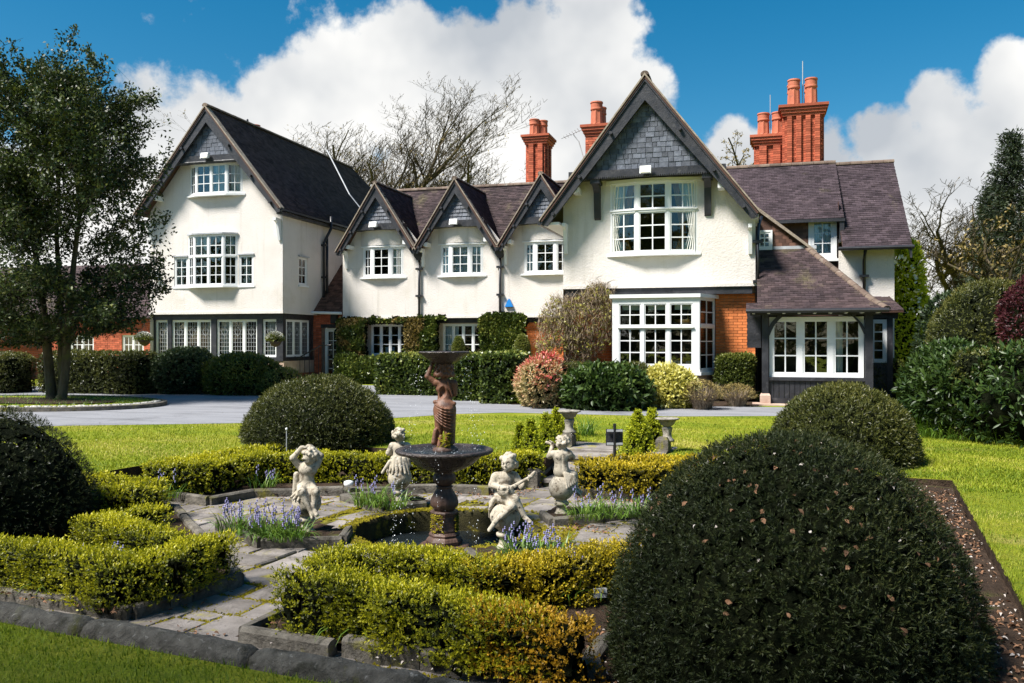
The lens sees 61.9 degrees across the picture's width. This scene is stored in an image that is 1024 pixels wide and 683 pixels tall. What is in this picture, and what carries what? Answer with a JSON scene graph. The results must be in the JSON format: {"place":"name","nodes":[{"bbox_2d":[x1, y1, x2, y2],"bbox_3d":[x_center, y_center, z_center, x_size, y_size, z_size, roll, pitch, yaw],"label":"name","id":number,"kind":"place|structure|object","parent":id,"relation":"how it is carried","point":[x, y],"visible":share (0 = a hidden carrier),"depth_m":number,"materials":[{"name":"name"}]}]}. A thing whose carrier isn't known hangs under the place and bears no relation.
{"place":"outdoors","nodes":[
{"label":"outdoors","id":0,"kind":"place"},
{"bbox_2d":[0,385,783,425],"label":"drive","id":1,"kind":"structure","parent":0,"point":[197,408],"depth_m":18.23,"materials":[{"name":"concrete"}]},
{"bbox_2d":[0,393,166,411],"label":"turf island","id":2,"kind":"structure","parent":1,"relation":"on","point":[42,403],"depth_m":19.58,"materials":[{"name":"plant"}]},
{"bbox_2d":[0,24,176,398],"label":"holly tree","id":3,"kind":"object","parent":2,"relation":"on","point":[76,121],"visible":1,"depth_m":20.36,"materials":[{"name":"green plant"}]},
{"bbox_2d":[45,487,781,682],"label":"garden floor","id":4,"kind":"structure","parent":0,"point":[228,625],"depth_m":7.26,"materials":[{"name":"stone"}]},
{"bbox_2d":[0,503,243,620],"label":"bed edging","id":5,"kind":"object","parent":4,"relation":"on","point":[140,610],"visible":0.41,"depth_m":5.96,"materials":[{"name":"stone"}]},
{"bbox_2d":[0,510,244,613],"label":"soil bed","id":6,"kind":"object","parent":4,"relation":"on","point":[178,522],"visible":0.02,"depth_m":8.33,"materials":[{"name":"brown soil"}]},
{"bbox_2d":[0,401,103,561],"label":"yew dome","id":7,"kind":"structure","parent":6,"relation":"on","point":[45,491],"depth_m":7.34,"materials":[{"name":"green plant"}]},
{"bbox_2d":[35,470,173,518],"bbox_3d":[-4.199,1.596,8.774,1.742,0.483,0.973,0,0,16],"label":"box hedge","id":8,"kind":"object","parent":6,"relation":"on","point":[123,491],"visible":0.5,"depth_m":8.44,"materials":[{"name":"green plant"}]},
{"bbox_2d":[0,528,244,614],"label":"box hedge","id":9,"kind":"object","parent":6,"relation":"on","point":[140,575],"visible":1,"depth_m":5.92,"materials":[{"name":"green plant"}]},
{"bbox_2d":[65,501,189,559],"bbox_3d":[-2.993,1.607,6.993,1.339,0.472,0.886,0,0,40],"label":"box hedge","id":10,"kind":"object","parent":6,"relation":"on","point":[109,527],"visible":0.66,"depth_m":6.85,"materials":[{"name":"green plant"}]},
{"bbox_2d":[0,601,475,682],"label":"garden coping","id":11,"kind":"object","parent":4,"relation":"on","point":[302,665],"visible":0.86,"depth_m":4.21,"materials":[{"name":"stone"}]},
{"bbox_2d":[215,519,352,549],"bbox_3d":[-2.230,1.827,7.947,1.509,0.154,0.665,0,0,12],"label":"bed edging","id":12,"kind":"object","parent":4,"relation":"on","point":[312,542],"visible":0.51,"depth_m":7.68,"materials":[{"name":"stone"}]},
{"bbox_2d":[234,520,342,536],"bbox_3d":[-2.192,1.796,8.098,1.265,0.048,0.982,0,0,-11],"label":"soil bed","id":13,"kind":"object","parent":4,"relation":"on","point":[325,530],"visible":0.35,"depth_m":8.23,"materials":[{"name":"brown soil"}]},
{"bbox_2d":[205,498,266,535],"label":"bluebell clump","id":14,"kind":"object","parent":13,"relation":"on","point":[239,527],"visible":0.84,"depth_m":7.95,"materials":[{"name":"green plant"}]},
{"bbox_2d":[230,498,296,542],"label":"bluebell clump","id":15,"kind":"object","parent":13,"relation":"on","point":[263,534],"visible":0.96,"depth_m":7.70,"materials":[{"name":"green plant"}]},
{"bbox_2d":[256,505,320,542],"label":"bluebell clump","id":16,"kind":"object","parent":13,"relation":"on","point":[300,533],"visible":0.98,"depth_m":7.69,"materials":[{"name":"green plant"}]},
{"bbox_2d":[289,444,323,531],"bbox_3d":[-1.954,1.439,8.111,0.311,0.922,0.341,0,0,0],"label":"putto statue","id":17,"kind":"object","parent":13,"relation":"on","point":[305,496],"visible":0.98,"depth_m":8.06,"materials":[{"name":"stone"}]},
{"bbox_2d":[162,478,522,505],"bbox_3d":[-2.064,1.821,10.209,4.785,0.169,0.769,0,0,-9],"label":"bed edging","id":18,"kind":"object","parent":4,"relation":"on","point":[235,496],"visible":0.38,"depth_m":10.19,"materials":[{"name":"stone"}]},
{"bbox_2d":[200,466,487,495],"bbox_3d":[-2.112,1.795,10.594,4.100,0.056,2.800,0,0,23],"label":"soil bed","id":19,"kind":"object","parent":4,"relation":"on","point":[331,483],"visible":0.16,"depth_m":10.66,"materials":[{"name":"brown soil"}]},
{"bbox_2d":[139,442,546,494],"bbox_3d":[-1.975,1.593,10.492,4.436,0.500,2.650,0,0,16],"label":"box hedge","id":20,"kind":"object","parent":19,"relation":"on","point":[204,472],"visible":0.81,"depth_m":10.72,"materials":[{"name":"green plant"}]},
{"bbox_2d":[52,487,639,681],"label":"moss","id":21,"kind":"object","parent":4,"relation":"on","point":[355,521],"visible":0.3,"depth_m":8.28,"materials":[{"name":"green plant"}]},
{"bbox_2d":[340,490,426,510],"bbox_3d":[-1.481,1.833,9.708,0.510,0.144,1.092,0,0,-42],"label":"bed edging","id":22,"kind":"object","parent":4,"relation":"on","point":[345,497],"visible":0.42,"depth_m":9.44,"materials":[{"name":"stone"}]},
{"bbox_2d":[350,492,429,502],"bbox_3d":[-1.408,1.800,9.764,0.816,0.038,0.960,0,0,-30],"label":"soil bed","id":23,"kind":"object","parent":4,"relation":"on","point":[418,498],"visible":0.31,"depth_m":9.83,"materials":[{"name":"brown soil"}]},
{"bbox_2d":[345,474,398,507],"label":"bluebell clump","id":24,"kind":"object","parent":23,"relation":"on","point":[362,499],"visible":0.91,"depth_m":9.29,"materials":[{"name":"green plant"}]},
{"bbox_2d":[365,481,423,510],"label":"bluebell clump","id":25,"kind":"object","parent":23,"relation":"on","point":[404,502],"visible":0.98,"depth_m":9.21,"materials":[{"name":"green plant"}]},
{"bbox_2d":[381,427,411,500],"bbox_3d":[-1.266,1.429,9.645,0.340,0.941,0.384,0,0,16],"label":"putto statue","id":26,"kind":"object","parent":4,"relation":"on","point":[404,476],"visible":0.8,"depth_m":9.54,"materials":[{"name":"stone"}]},
{"bbox_2d":[238,601,621,682],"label":"bed edging","id":27,"kind":"object","parent":4,"relation":"on","point":[256,633],"visible":0.27,"depth_m":4.97,"materials":[{"name":"stone"}]},
{"bbox_2d":[327,506,565,563],"bbox_3d":[-0.696,2.043,8.416,2.512,0.444,2.451,0,0,16],"label":"fountain basin","id":28,"kind":"object","parent":4,"relation":"in","point":[383,526],"visible":0.25,"depth_m":9.13,"materials":[{"name":"stone"}]},
{"bbox_2d":[370,531,499,547],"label":"pool water","id":29,"kind":"structure","parent":28,"relation":"in","point":[418,537],"depth_m":8.93,"materials":[{"name":"black liquid"}]},
{"bbox_2d":[395,351,492,547],"bbox_3d":[-0.672,1.174,8.484,0.977,2.152,0.977,0,0,16],"label":"fountain","id":30,"kind":"object","parent":29,"relation":"in","point":[449,455],"visible":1,"depth_m":8.39,"materials":[{"name":"stone"}]},
{"bbox_2d":[487,452,535,548],"bbox_3d":[-0.007,1.432,7.479,0.422,0.936,0.349,0,0,-2],"label":"putto statue","id":31,"kind":"object","parent":4,"relation":"on","point":[507,509],"visible":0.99,"depth_m":7.41,"materials":[{"name":"stone"}]},
{"bbox_2d":[471,539,577,556],"bbox_3d":[0.111,1.795,7.333,1.044,0.045,0.714,0,0,-6],"label":"soil bed","id":32,"kind":"object","parent":4,"relation":"on","point":[487,549],"visible":0.16,"depth_m":7.39,"materials":[{"name":"brown soil"}]},
{"bbox_2d":[487,520,557,556],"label":"bluebell clump","id":33,"kind":"object","parent":32,"relation":"on","point":[525,539],"visible":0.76,"depth_m":6.95,"materials":[{"name":"plant"}]},
{"bbox_2d":[514,522,586,555],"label":"bluebell clump","id":34,"kind":"object","parent":32,"relation":"on","point":[547,538],"visible":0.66,"depth_m":7.05,"materials":[{"name":"purple plant"}]},
{"bbox_2d":[545,434,581,513],"bbox_3d":[0.550,1.436,8.938,0.393,0.929,0.312,0,0,0],"label":"putto statue","id":35,"kind":"object","parent":4,"relation":"on","point":[563,482],"visible":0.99,"depth_m":8.88,"materials":[{"name":"stone"}]},
{"bbox_2d":[547,506,625,516],"bbox_3d":[0.744,1.797,9.056,1.018,0.046,0.764,0,0,-22],"label":"soil bed","id":36,"kind":"object","parent":4,"relation":"on","point":[552,511],"visible":0.28,"depth_m":9.03,"materials":[{"name":"brown soil"}]},
{"bbox_2d":[556,483,617,521],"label":"bluebell clump","id":37,"kind":"object","parent":36,"relation":"on","point":[585,510],"visible":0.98,"depth_m":8.66,"materials":[{"name":"green plant"}]},
{"bbox_2d":[581,486,639,519],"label":"bluebell clump","id":38,"kind":"object","parent":36,"relation":"on","point":[611,515],"visible":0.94,"depth_m":8.67,"materials":[{"name":"green plant"}]},
{"bbox_2d":[539,504,639,527],"bbox_3d":[0.808,1.833,8.889,1.066,0.147,0.435,0,0,-21],"label":"bed edging","id":39,"kind":"object","parent":4,"relation":"on","point":[547,518],"visible":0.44,"depth_m":8.64,"materials":[{"name":"stone"}]},
{"bbox_2d":[524,433,677,487],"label":"garden path","id":40,"kind":"structure","parent":4,"relation":"on","point":[594,449],"depth_m":11.49,"materials":[{"name":"stone"}]},
{"bbox_2d":[558,410,580,432],"bbox_3d":[0.816,1.140,12.143,0.334,0.320,0.334,0,0,16],"label":"stone urn","id":41,"kind":"object","parent":40,"relation":"on","point":[569,415],"visible":1,"depth_m":12.08,"materials":[{"name":"beige stone"}]},
{"bbox_2d":[655,417,679,441],"bbox_3d":[2.116,1.200,11.624,0.334,0.320,0.334,0,0,16],"label":"stone urn","id":42,"kind":"object","parent":40,"relation":"on","point":[667,423],"visible":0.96,"depth_m":11.57,"materials":[{"name":"beige stone"}]},
{"bbox_2d":[606,423,622,458],"bbox_3d":[1.289,1.415,10.716,0.215,0.770,0.068,0,0,0],"label":"garden sign","id":43,"kind":"object","parent":4,"relation":"on","point":[614,437],"visible":0.85,"depth_m":10.74,"materials":[{"name":"black metal"}]},
{"bbox_2d":[573,485,671,500],"bbox_3d":[2.158,1.819,9.133,3.796,0.174,0.535,0,0,44],"label":"bed edging","id":44,"kind":"object","parent":4,"relation":"on","point":[605,495],"visible":0.09,"depth_m":9.99,"materials":[{"name":"stone"}]},
{"bbox_2d":[235,566,1023,682],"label":"soil bed","id":45,"kind":"object","parent":4,"relation":"on","point":[598,613],"visible":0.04,"depth_m":5.42,"materials":[{"name":"brown soil"}]},
{"bbox_2d":[266,561,610,682],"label":"box hedge","id":46,"kind":"object","parent":45,"relation":"on","point":[485,636],"visible":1,"depth_m":4.72,"materials":[{"name":"green plant"}]},
{"bbox_2d":[294,535,641,611],"bbox_3d":[-0.218,1.605,5.878,2.548,0.473,0.735,0,0,-4],"label":"box hedge","id":47,"kind":"object","parent":45,"relation":"on","point":[535,576],"visible":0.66,"depth_m":5.76,"materials":[{"name":"green plant"}]},
{"bbox_2d":[600,427,1003,682],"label":"yew dome","id":48,"kind":"structure","parent":45,"relation":"on","point":[864,582],"depth_m":3.89,"materials":[{"name":"green plant"}]},
{"bbox_2d":[617,427,644,455],"bbox_3d":[1.605,1.496,11.403,0.448,0.743,0.440,0,0,16],"label":"golden cypress","id":49,"kind":"object","parent":4,"relation":"on","point":[631,438],"visible":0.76,"depth_m":11.35,"materials":[{"name":"green plant"}]},
{"bbox_2d":[616,408,657,453],"bbox_3d":[1.725,1.393,11.594,0.665,1.005,0.677,0,0,16],"label":"golden cypress","id":50,"kind":"object","parent":4,"relation":"on","point":[636,419],"visible":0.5,"depth_m":11.54,"materials":[{"name":"green plant"}]},
{"bbox_2d":[0,378,1023,682],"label":"lawn","id":51,"kind":"structure","parent":0,"point":[50,676],"depth_m":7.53,"materials":[{"name":"plant"}]},
{"bbox_2d":[0,350,36,392],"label":"clipped hedge","id":52,"kind":"object","parent":51,"relation":"on","point":[16,372],"visible":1,"depth_m":24.98,"materials":[{"name":"green plant"}]},
{"bbox_2d":[0,264,149,377],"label":"brick outbuilding","id":53,"kind":"structure","parent":51,"relation":"on","point":[124,340],"depth_m":33.84,"materials":[{"name":"red brick"}]},
{"bbox_2d":[36,348,157,394],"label":"clipped hedge","id":54,"kind":"object","parent":51,"relation":"on","point":[96,371],"visible":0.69,"depth_m":24.38,"materials":[{"name":"green plant"}]},
{"bbox_2d":[144,345,217,394],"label":"evergreen shrub","id":55,"kind":"object","parent":51,"relation":"on","point":[174,370],"visible":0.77,"depth_m":24.12,"materials":[{"name":"green plant"}]},
{"bbox_2d":[197,350,283,395],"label":"evergreen shrub","id":56,"kind":"object","parent":51,"relation":"on","point":[239,373],"visible":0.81,"depth_m":23.67,"materials":[{"name":"green plant"}]},
{"bbox_2d":[257,366,302,395],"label":"evergreen shrub","id":57,"kind":"object","parent":51,"relation":"on","point":[286,373],"visible":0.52,"depth_m":23.51,"materials":[{"name":"green plant"}]},
{"bbox_2d":[140,94,462,188],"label":"bare tree","id":58,"kind":"object","parent":51,"relation":"on","point":[371,178],"visible":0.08,"depth_m":56.39,"materials":[{"name":"brown plant"}]},
{"bbox_2d":[237,372,395,451],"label":"yew dome","id":59,"kind":"structure","parent":51,"relation":"on","point":[305,413],"depth_m":12.07,"materials":[{"name":"green plant"}]},
{"bbox_2d":[287,120,505,188],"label":"bare tree","id":60,"kind":"object","parent":51,"relation":"on","point":[427,177],"visible":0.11,"depth_m":55.14,"materials":[{"name":"brown plant"}]},
{"bbox_2d":[373,350,449,395],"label":"ivy hedge","id":61,"kind":"object","parent":51,"relation":"on","point":[395,372],"visible":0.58,"depth_m":23.83,"materials":[{"name":"green plant"}]},
{"bbox_2d":[316,71,543,188],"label":"bare tree","id":62,"kind":"object","parent":51,"relation":"on","point":[439,169],"visible":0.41,"depth_m":60.97,"materials":[{"name":"brown plant"}]},
{"bbox_2d":[450,351,482,400],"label":"ivy hedge","id":63,"kind":"object","parent":51,"relation":"on","point":[466,376],"visible":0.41,"depth_m":21.50,"materials":[{"name":"green plant"}]},
{"bbox_2d":[133,61,914,405],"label":"country house","id":64,"kind":"structure","parent":51,"relation":"on","point":[777,259],"depth_m":27.71,"materials":[{"name":"white paint"}]},
{"bbox_2d":[172,232,254,288],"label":"window","id":65,"kind":"structure","parent":64,"relation":"in","point":[213,256],"depth_m":29.99,"materials":[{"name":"white paint"}]},
{"bbox_2d":[187,162,244,197],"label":"window","id":66,"kind":"structure","parent":64,"relation":"in","point":[226,179],"depth_m":29.84,"materials":[{"name":"white paint"}]},
{"bbox_2d":[156,319,308,356],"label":"window","id":67,"kind":"structure","parent":64,"relation":"in","point":[240,335],"depth_m":30.63,"materials":[{"name":"white paint"}]},
{"bbox_2d":[325,328,336,380],"bbox_3d":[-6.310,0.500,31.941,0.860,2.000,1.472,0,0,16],"label":"door","id":68,"kind":"structure","parent":64,"relation":"in","point":[330,334],"depth_m":31.45,"materials":[{"name":"white paint"}]},
{"bbox_2d":[360,245,406,278],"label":"window","id":69,"kind":"structure","parent":64,"relation":"in","point":[390,267],"depth_m":30.36,"materials":[{"name":"white paint"}]},
{"bbox_2d":[371,324,403,355],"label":"window","id":70,"kind":"structure","parent":64,"relation":"in","point":[385,338],"depth_m":30.93,"materials":[{"name":"white paint"}]},
{"bbox_2d":[332,314,447,383],"bbox_3d":[-4.295,0.322,29.957,4.685,2.653,1.119,0,0,16],"label":"wall ivy","id":71,"kind":"object","parent":64,"relation":"attached to","point":[353,360],"depth_m":30.00,"materials":[{"name":"green plant"}]},
{"bbox_2d":[443,324,479,351],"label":"window","id":72,"kind":"structure","parent":64,"relation":"in","point":[469,332],"depth_m":30.22,"materials":[{"name":"white paint"}]},
{"bbox_2d":[437,242,486,277],"bbox_3d":[-1.731,-2.825,29.666,1.824,1.170,0.439,0,0,16],"label":"window","id":73,"kind":"structure","parent":64,"relation":"in","point":[457,259],"depth_m":29.58,"materials":[{"name":"white paint"}]},
{"bbox_2d":[476,311,528,351],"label":"wall ivy","id":74,"kind":"object","parent":64,"relation":"attached to","point":[501,330],"depth_m":28.90,"materials":[{"name":"green plant"}]},
{"bbox_2d":[520,240,562,275],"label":"window","id":75,"kind":"structure","parent":64,"relation":"in","point":[535,263],"depth_m":28.81,"materials":[{"name":"white paint"}]},
{"bbox_2d":[528,279,622,362],"bbox_3d":[1.572,-0.465,22.314,2.766,2.619,1.684,0,0,16],"label":"bush","id":76,"kind":"object","parent":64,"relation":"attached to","point":[562,315],"visible":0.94,"depth_m":22.17,"materials":[{"name":"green plant"}]},
{"bbox_2d":[606,177,701,256],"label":"window","id":77,"kind":"structure","parent":64,"relation":"in","point":[657,216],"depth_m":22.24,"materials":[{"name":"white paint"}]},
{"bbox_2d":[609,293,718,374],"bbox_3d":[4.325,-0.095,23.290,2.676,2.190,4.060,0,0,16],"label":"bay window","id":78,"kind":"structure","parent":64,"relation":"in","point":[678,328],"depth_m":21.66,"materials":[{"name":"white paint"}]},
{"bbox_2d":[769,316,863,391],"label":"window","id":79,"kind":"structure","parent":64,"relation":"in","point":[799,346],"depth_m":20.28,"materials":[{"name":"white paint"}]},
{"bbox_2d":[808,222,838,260],"bbox_3d":[9.200,-2.980,25.372,0.900,1.280,1.050,0,0,16],"label":"window","id":80,"kind":"structure","parent":64,"relation":"in","point":[823,235],"depth_m":25.01,"materials":[{"name":"white paint"}]},
{"bbox_2d":[864,318,886,362],"bbox_3d":[9.523,0.000,22.600,0.650,1.200,0.902,0,0,16],"label":"window","id":81,"kind":"structure","parent":64,"relation":"in","point":[879,324],"depth_m":22.18,"materials":[{"name":"white paint"}]},
{"bbox_2d":[519,417,544,453],"bbox_3d":[0.245,1.458,11.508,0.442,0.889,0.440,0,0,-29],"label":"golden cypress","id":82,"kind":"object","parent":51,"relation":"on","point":[531,436],"visible":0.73,"depth_m":11.46,"materials":[{"name":"green plant"}]},
{"bbox_2d":[535,411,557,450],"bbox_3d":[0.489,1.418,11.887,0.499,0.900,0.516,0,0,16],"label":"golden cypress","id":83,"kind":"object","parent":51,"relation":"on","point":[545,426],"visible":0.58,"depth_m":11.84,"materials":[{"name":"green plant"}]},
{"bbox_2d":[556,358,657,411],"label":"laurel shrub","id":84,"kind":"object","parent":51,"relation":"on","point":[598,385],"visible":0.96,"depth_m":18.46,"materials":[{"name":"green plant"}]},
{"bbox_2d":[513,400,758,405],"bbox_3d":[2.779,1.491,22.844,7.350,0.001,6.550,0,0,16],"label":"shrub bed","id":85,"kind":"object","parent":51,"relation":"on","point":[723,403],"visible":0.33,"depth_m":20.52,"materials":[{"name":"soil"}]},
{"bbox_2d":[477,349,532,403],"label":"ivy hedge","id":86,"kind":"object","parent":85,"relation":"on","point":[497,370],"visible":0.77,"depth_m":20.50,"materials":[{"name":"green plant"}]},
{"bbox_2d":[512,348,566,408],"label":"pieris shrub","id":87,"kind":"object","parent":85,"relation":"on","point":[536,384],"visible":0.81,"depth_m":19.09,"materials":[{"name":"pink plant"}]},
{"bbox_2d":[644,360,701,408],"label":"variegated shrub","id":88,"kind":"object","parent":85,"relation":"on","point":[672,380],"visible":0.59,"depth_m":19.04,"materials":[{"name":"yellow plant"}]},
{"bbox_2d":[679,378,726,409],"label":"heather shrub","id":89,"kind":"object","parent":85,"relation":"on","point":[703,400],"visible":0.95,"depth_m":18.72,"materials":[{"name":"brown plant"}]},
{"bbox_2d":[712,351,756,400],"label":"clipped shrub","id":90,"kind":"object","parent":85,"relation":"on","point":[737,367],"visible":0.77,"depth_m":21.18,"materials":[{"name":"green plant"}]},
{"bbox_2d":[717,383,757,406],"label":"heather shrub","id":91,"kind":"object","parent":85,"relation":"on","point":[733,399],"visible":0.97,"depth_m":19.59,"materials":[{"name":"brown plant"}]},
{"bbox_2d":[645,407,672,449],"bbox_3d":[1.957,1.408,11.889,0.636,1.019,0.667,0,0,16],"label":"golden cypress","id":92,"kind":"object","parent":51,"relation":"on","point":[654,424],"visible":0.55,"depth_m":11.84,"materials":[{"name":"green plant"}]},
{"bbox_2d":[766,379,927,469],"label":"yew dome","id":93,"kind":"structure","parent":51,"relation":"on","point":[879,426],"depth_m":10.20,"materials":[{"name":"green plant"}]},
{"bbox_2d":[894,235,935,364],"bbox_3d":[12.248,-1.100,26.449,1.708,4.437,1.558,0,0,16],"label":"conifer","id":94,"kind":"object","parent":51,"relation":"on","point":[911,296],"visible":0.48,"depth_m":26.15,"materials":[{"name":"green plant"}]},
{"bbox_2d":[909,288,963,356],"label":"rhododendron","id":95,"kind":"object","parent":51,"relation":"on","point":[924,312],"visible":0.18,"depth_m":20.97,"materials":[{"name":"green plant"}]},
{"bbox_2d":[892,335,986,437],"bbox_3d":[7.167,0.791,13.924,1.834,1.820,2.668,0,0,16],"label":"rhododendron","id":96,"kind":"object","parent":51,"relation":"on","point":[923,385],"visible":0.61,"depth_m":13.35,"materials":[{"name":"green plant"}]},
{"bbox_2d":[895,171,1022,303],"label":"bare tree","id":97,"kind":"object","parent":51,"relation":"on","point":[942,276],"visible":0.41,"depth_m":44.77,"materials":[{"name":"brown plant"}]},
{"bbox_2d":[907,484,1023,682],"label":"soil bed","id":98,"kind":"object","parent":51,"relation":"on","point":[995,588],"visible":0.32,"depth_m":5.29,"materials":[{"name":"brown soil"}]},
{"bbox_2d":[1,486,1023,682],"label":"leaf litter","id":99,"kind":"object","parent":98,"relation":"on","point":[1006,651],"visible":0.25,"depth_m":5.82,"materials":[{"name":"brown plant"}]},
{"bbox_2d":[924,276,1014,347],"bbox_3d":[9.852,0.025,17.507,2.628,2.750,2.163,0,0,16],"label":"yew mound","id":100,"kind":"object","parent":51,"relation":"on","point":[969,315],"visible":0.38,"depth_m":17.19,"materials":[{"name":"green plant"}]},
{"bbox_2d":[916,198,1023,290],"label":"bare tree","id":101,"kind":"object","parent":51,"relation":"on","point":[986,271],"visible":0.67,"depth_m":30.00,"materials":[{"name":"brown plant"}]},
{"bbox_2d":[953,183,1013,291],"bbox_3d":[22.404,-3.049,40.139,4.343,9.098,3.844,0,0,-7],"label":"dark conifer","id":102,"kind":"object","parent":51,"relation":"on","point":[985,194],"visible":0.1,"depth_m":39.95,"materials":[{"name":"green plant"}]},
{"bbox_2d":[945,345,1023,440],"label":"rhododendron","id":103,"kind":"object","parent":51,"relation":"on","point":[964,364],"visible":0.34,"depth_m":12.87,"materials":[{"name":"green plant"}]},
{"bbox_2d":[953,336,1023,448],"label":"rhododendron","id":104,"kind":"object","parent":51,"relation":"on","point":[998,406],"visible":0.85,"depth_m":12.36,"materials":[{"name":"green plant"}]},
{"bbox_2d":[958,127,1023,290],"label":"dark conifer","id":105,"kind":"object","parent":51,"relation":"on","point":[1003,185],"visible":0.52,"depth_m":37.73,"materials":[{"name":"green plant"}]},
{"bbox_2d":[993,275,1023,347],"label":"japanese maple","id":106,"kind":"object","parent":51,"relation":"on","point":[1010,318],"visible":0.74,"depth_m":16.12,"materials":[{"name":"red plant"}]},
{"bbox_2d":[0,0,1023,304],"label":"sky","id":107,"kind":"structure","parent":0,"point":[929,87],"materials":[{"name":"blue"}]},
{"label":"soil bed","id":108,"kind":"structure","parent":0,"visible":0},
{"bbox_2d":[570,450,724,496],"bbox_3d":[1.725,1.590,10.367,2.163,0.502,1.144,0,0,-11],"label":"box hedge","id":109,"kind":"object","parent":108,"relation":"on","point":[637,471],"visible":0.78,"depth_m":10.01,"materials":[{"name":"plant"}]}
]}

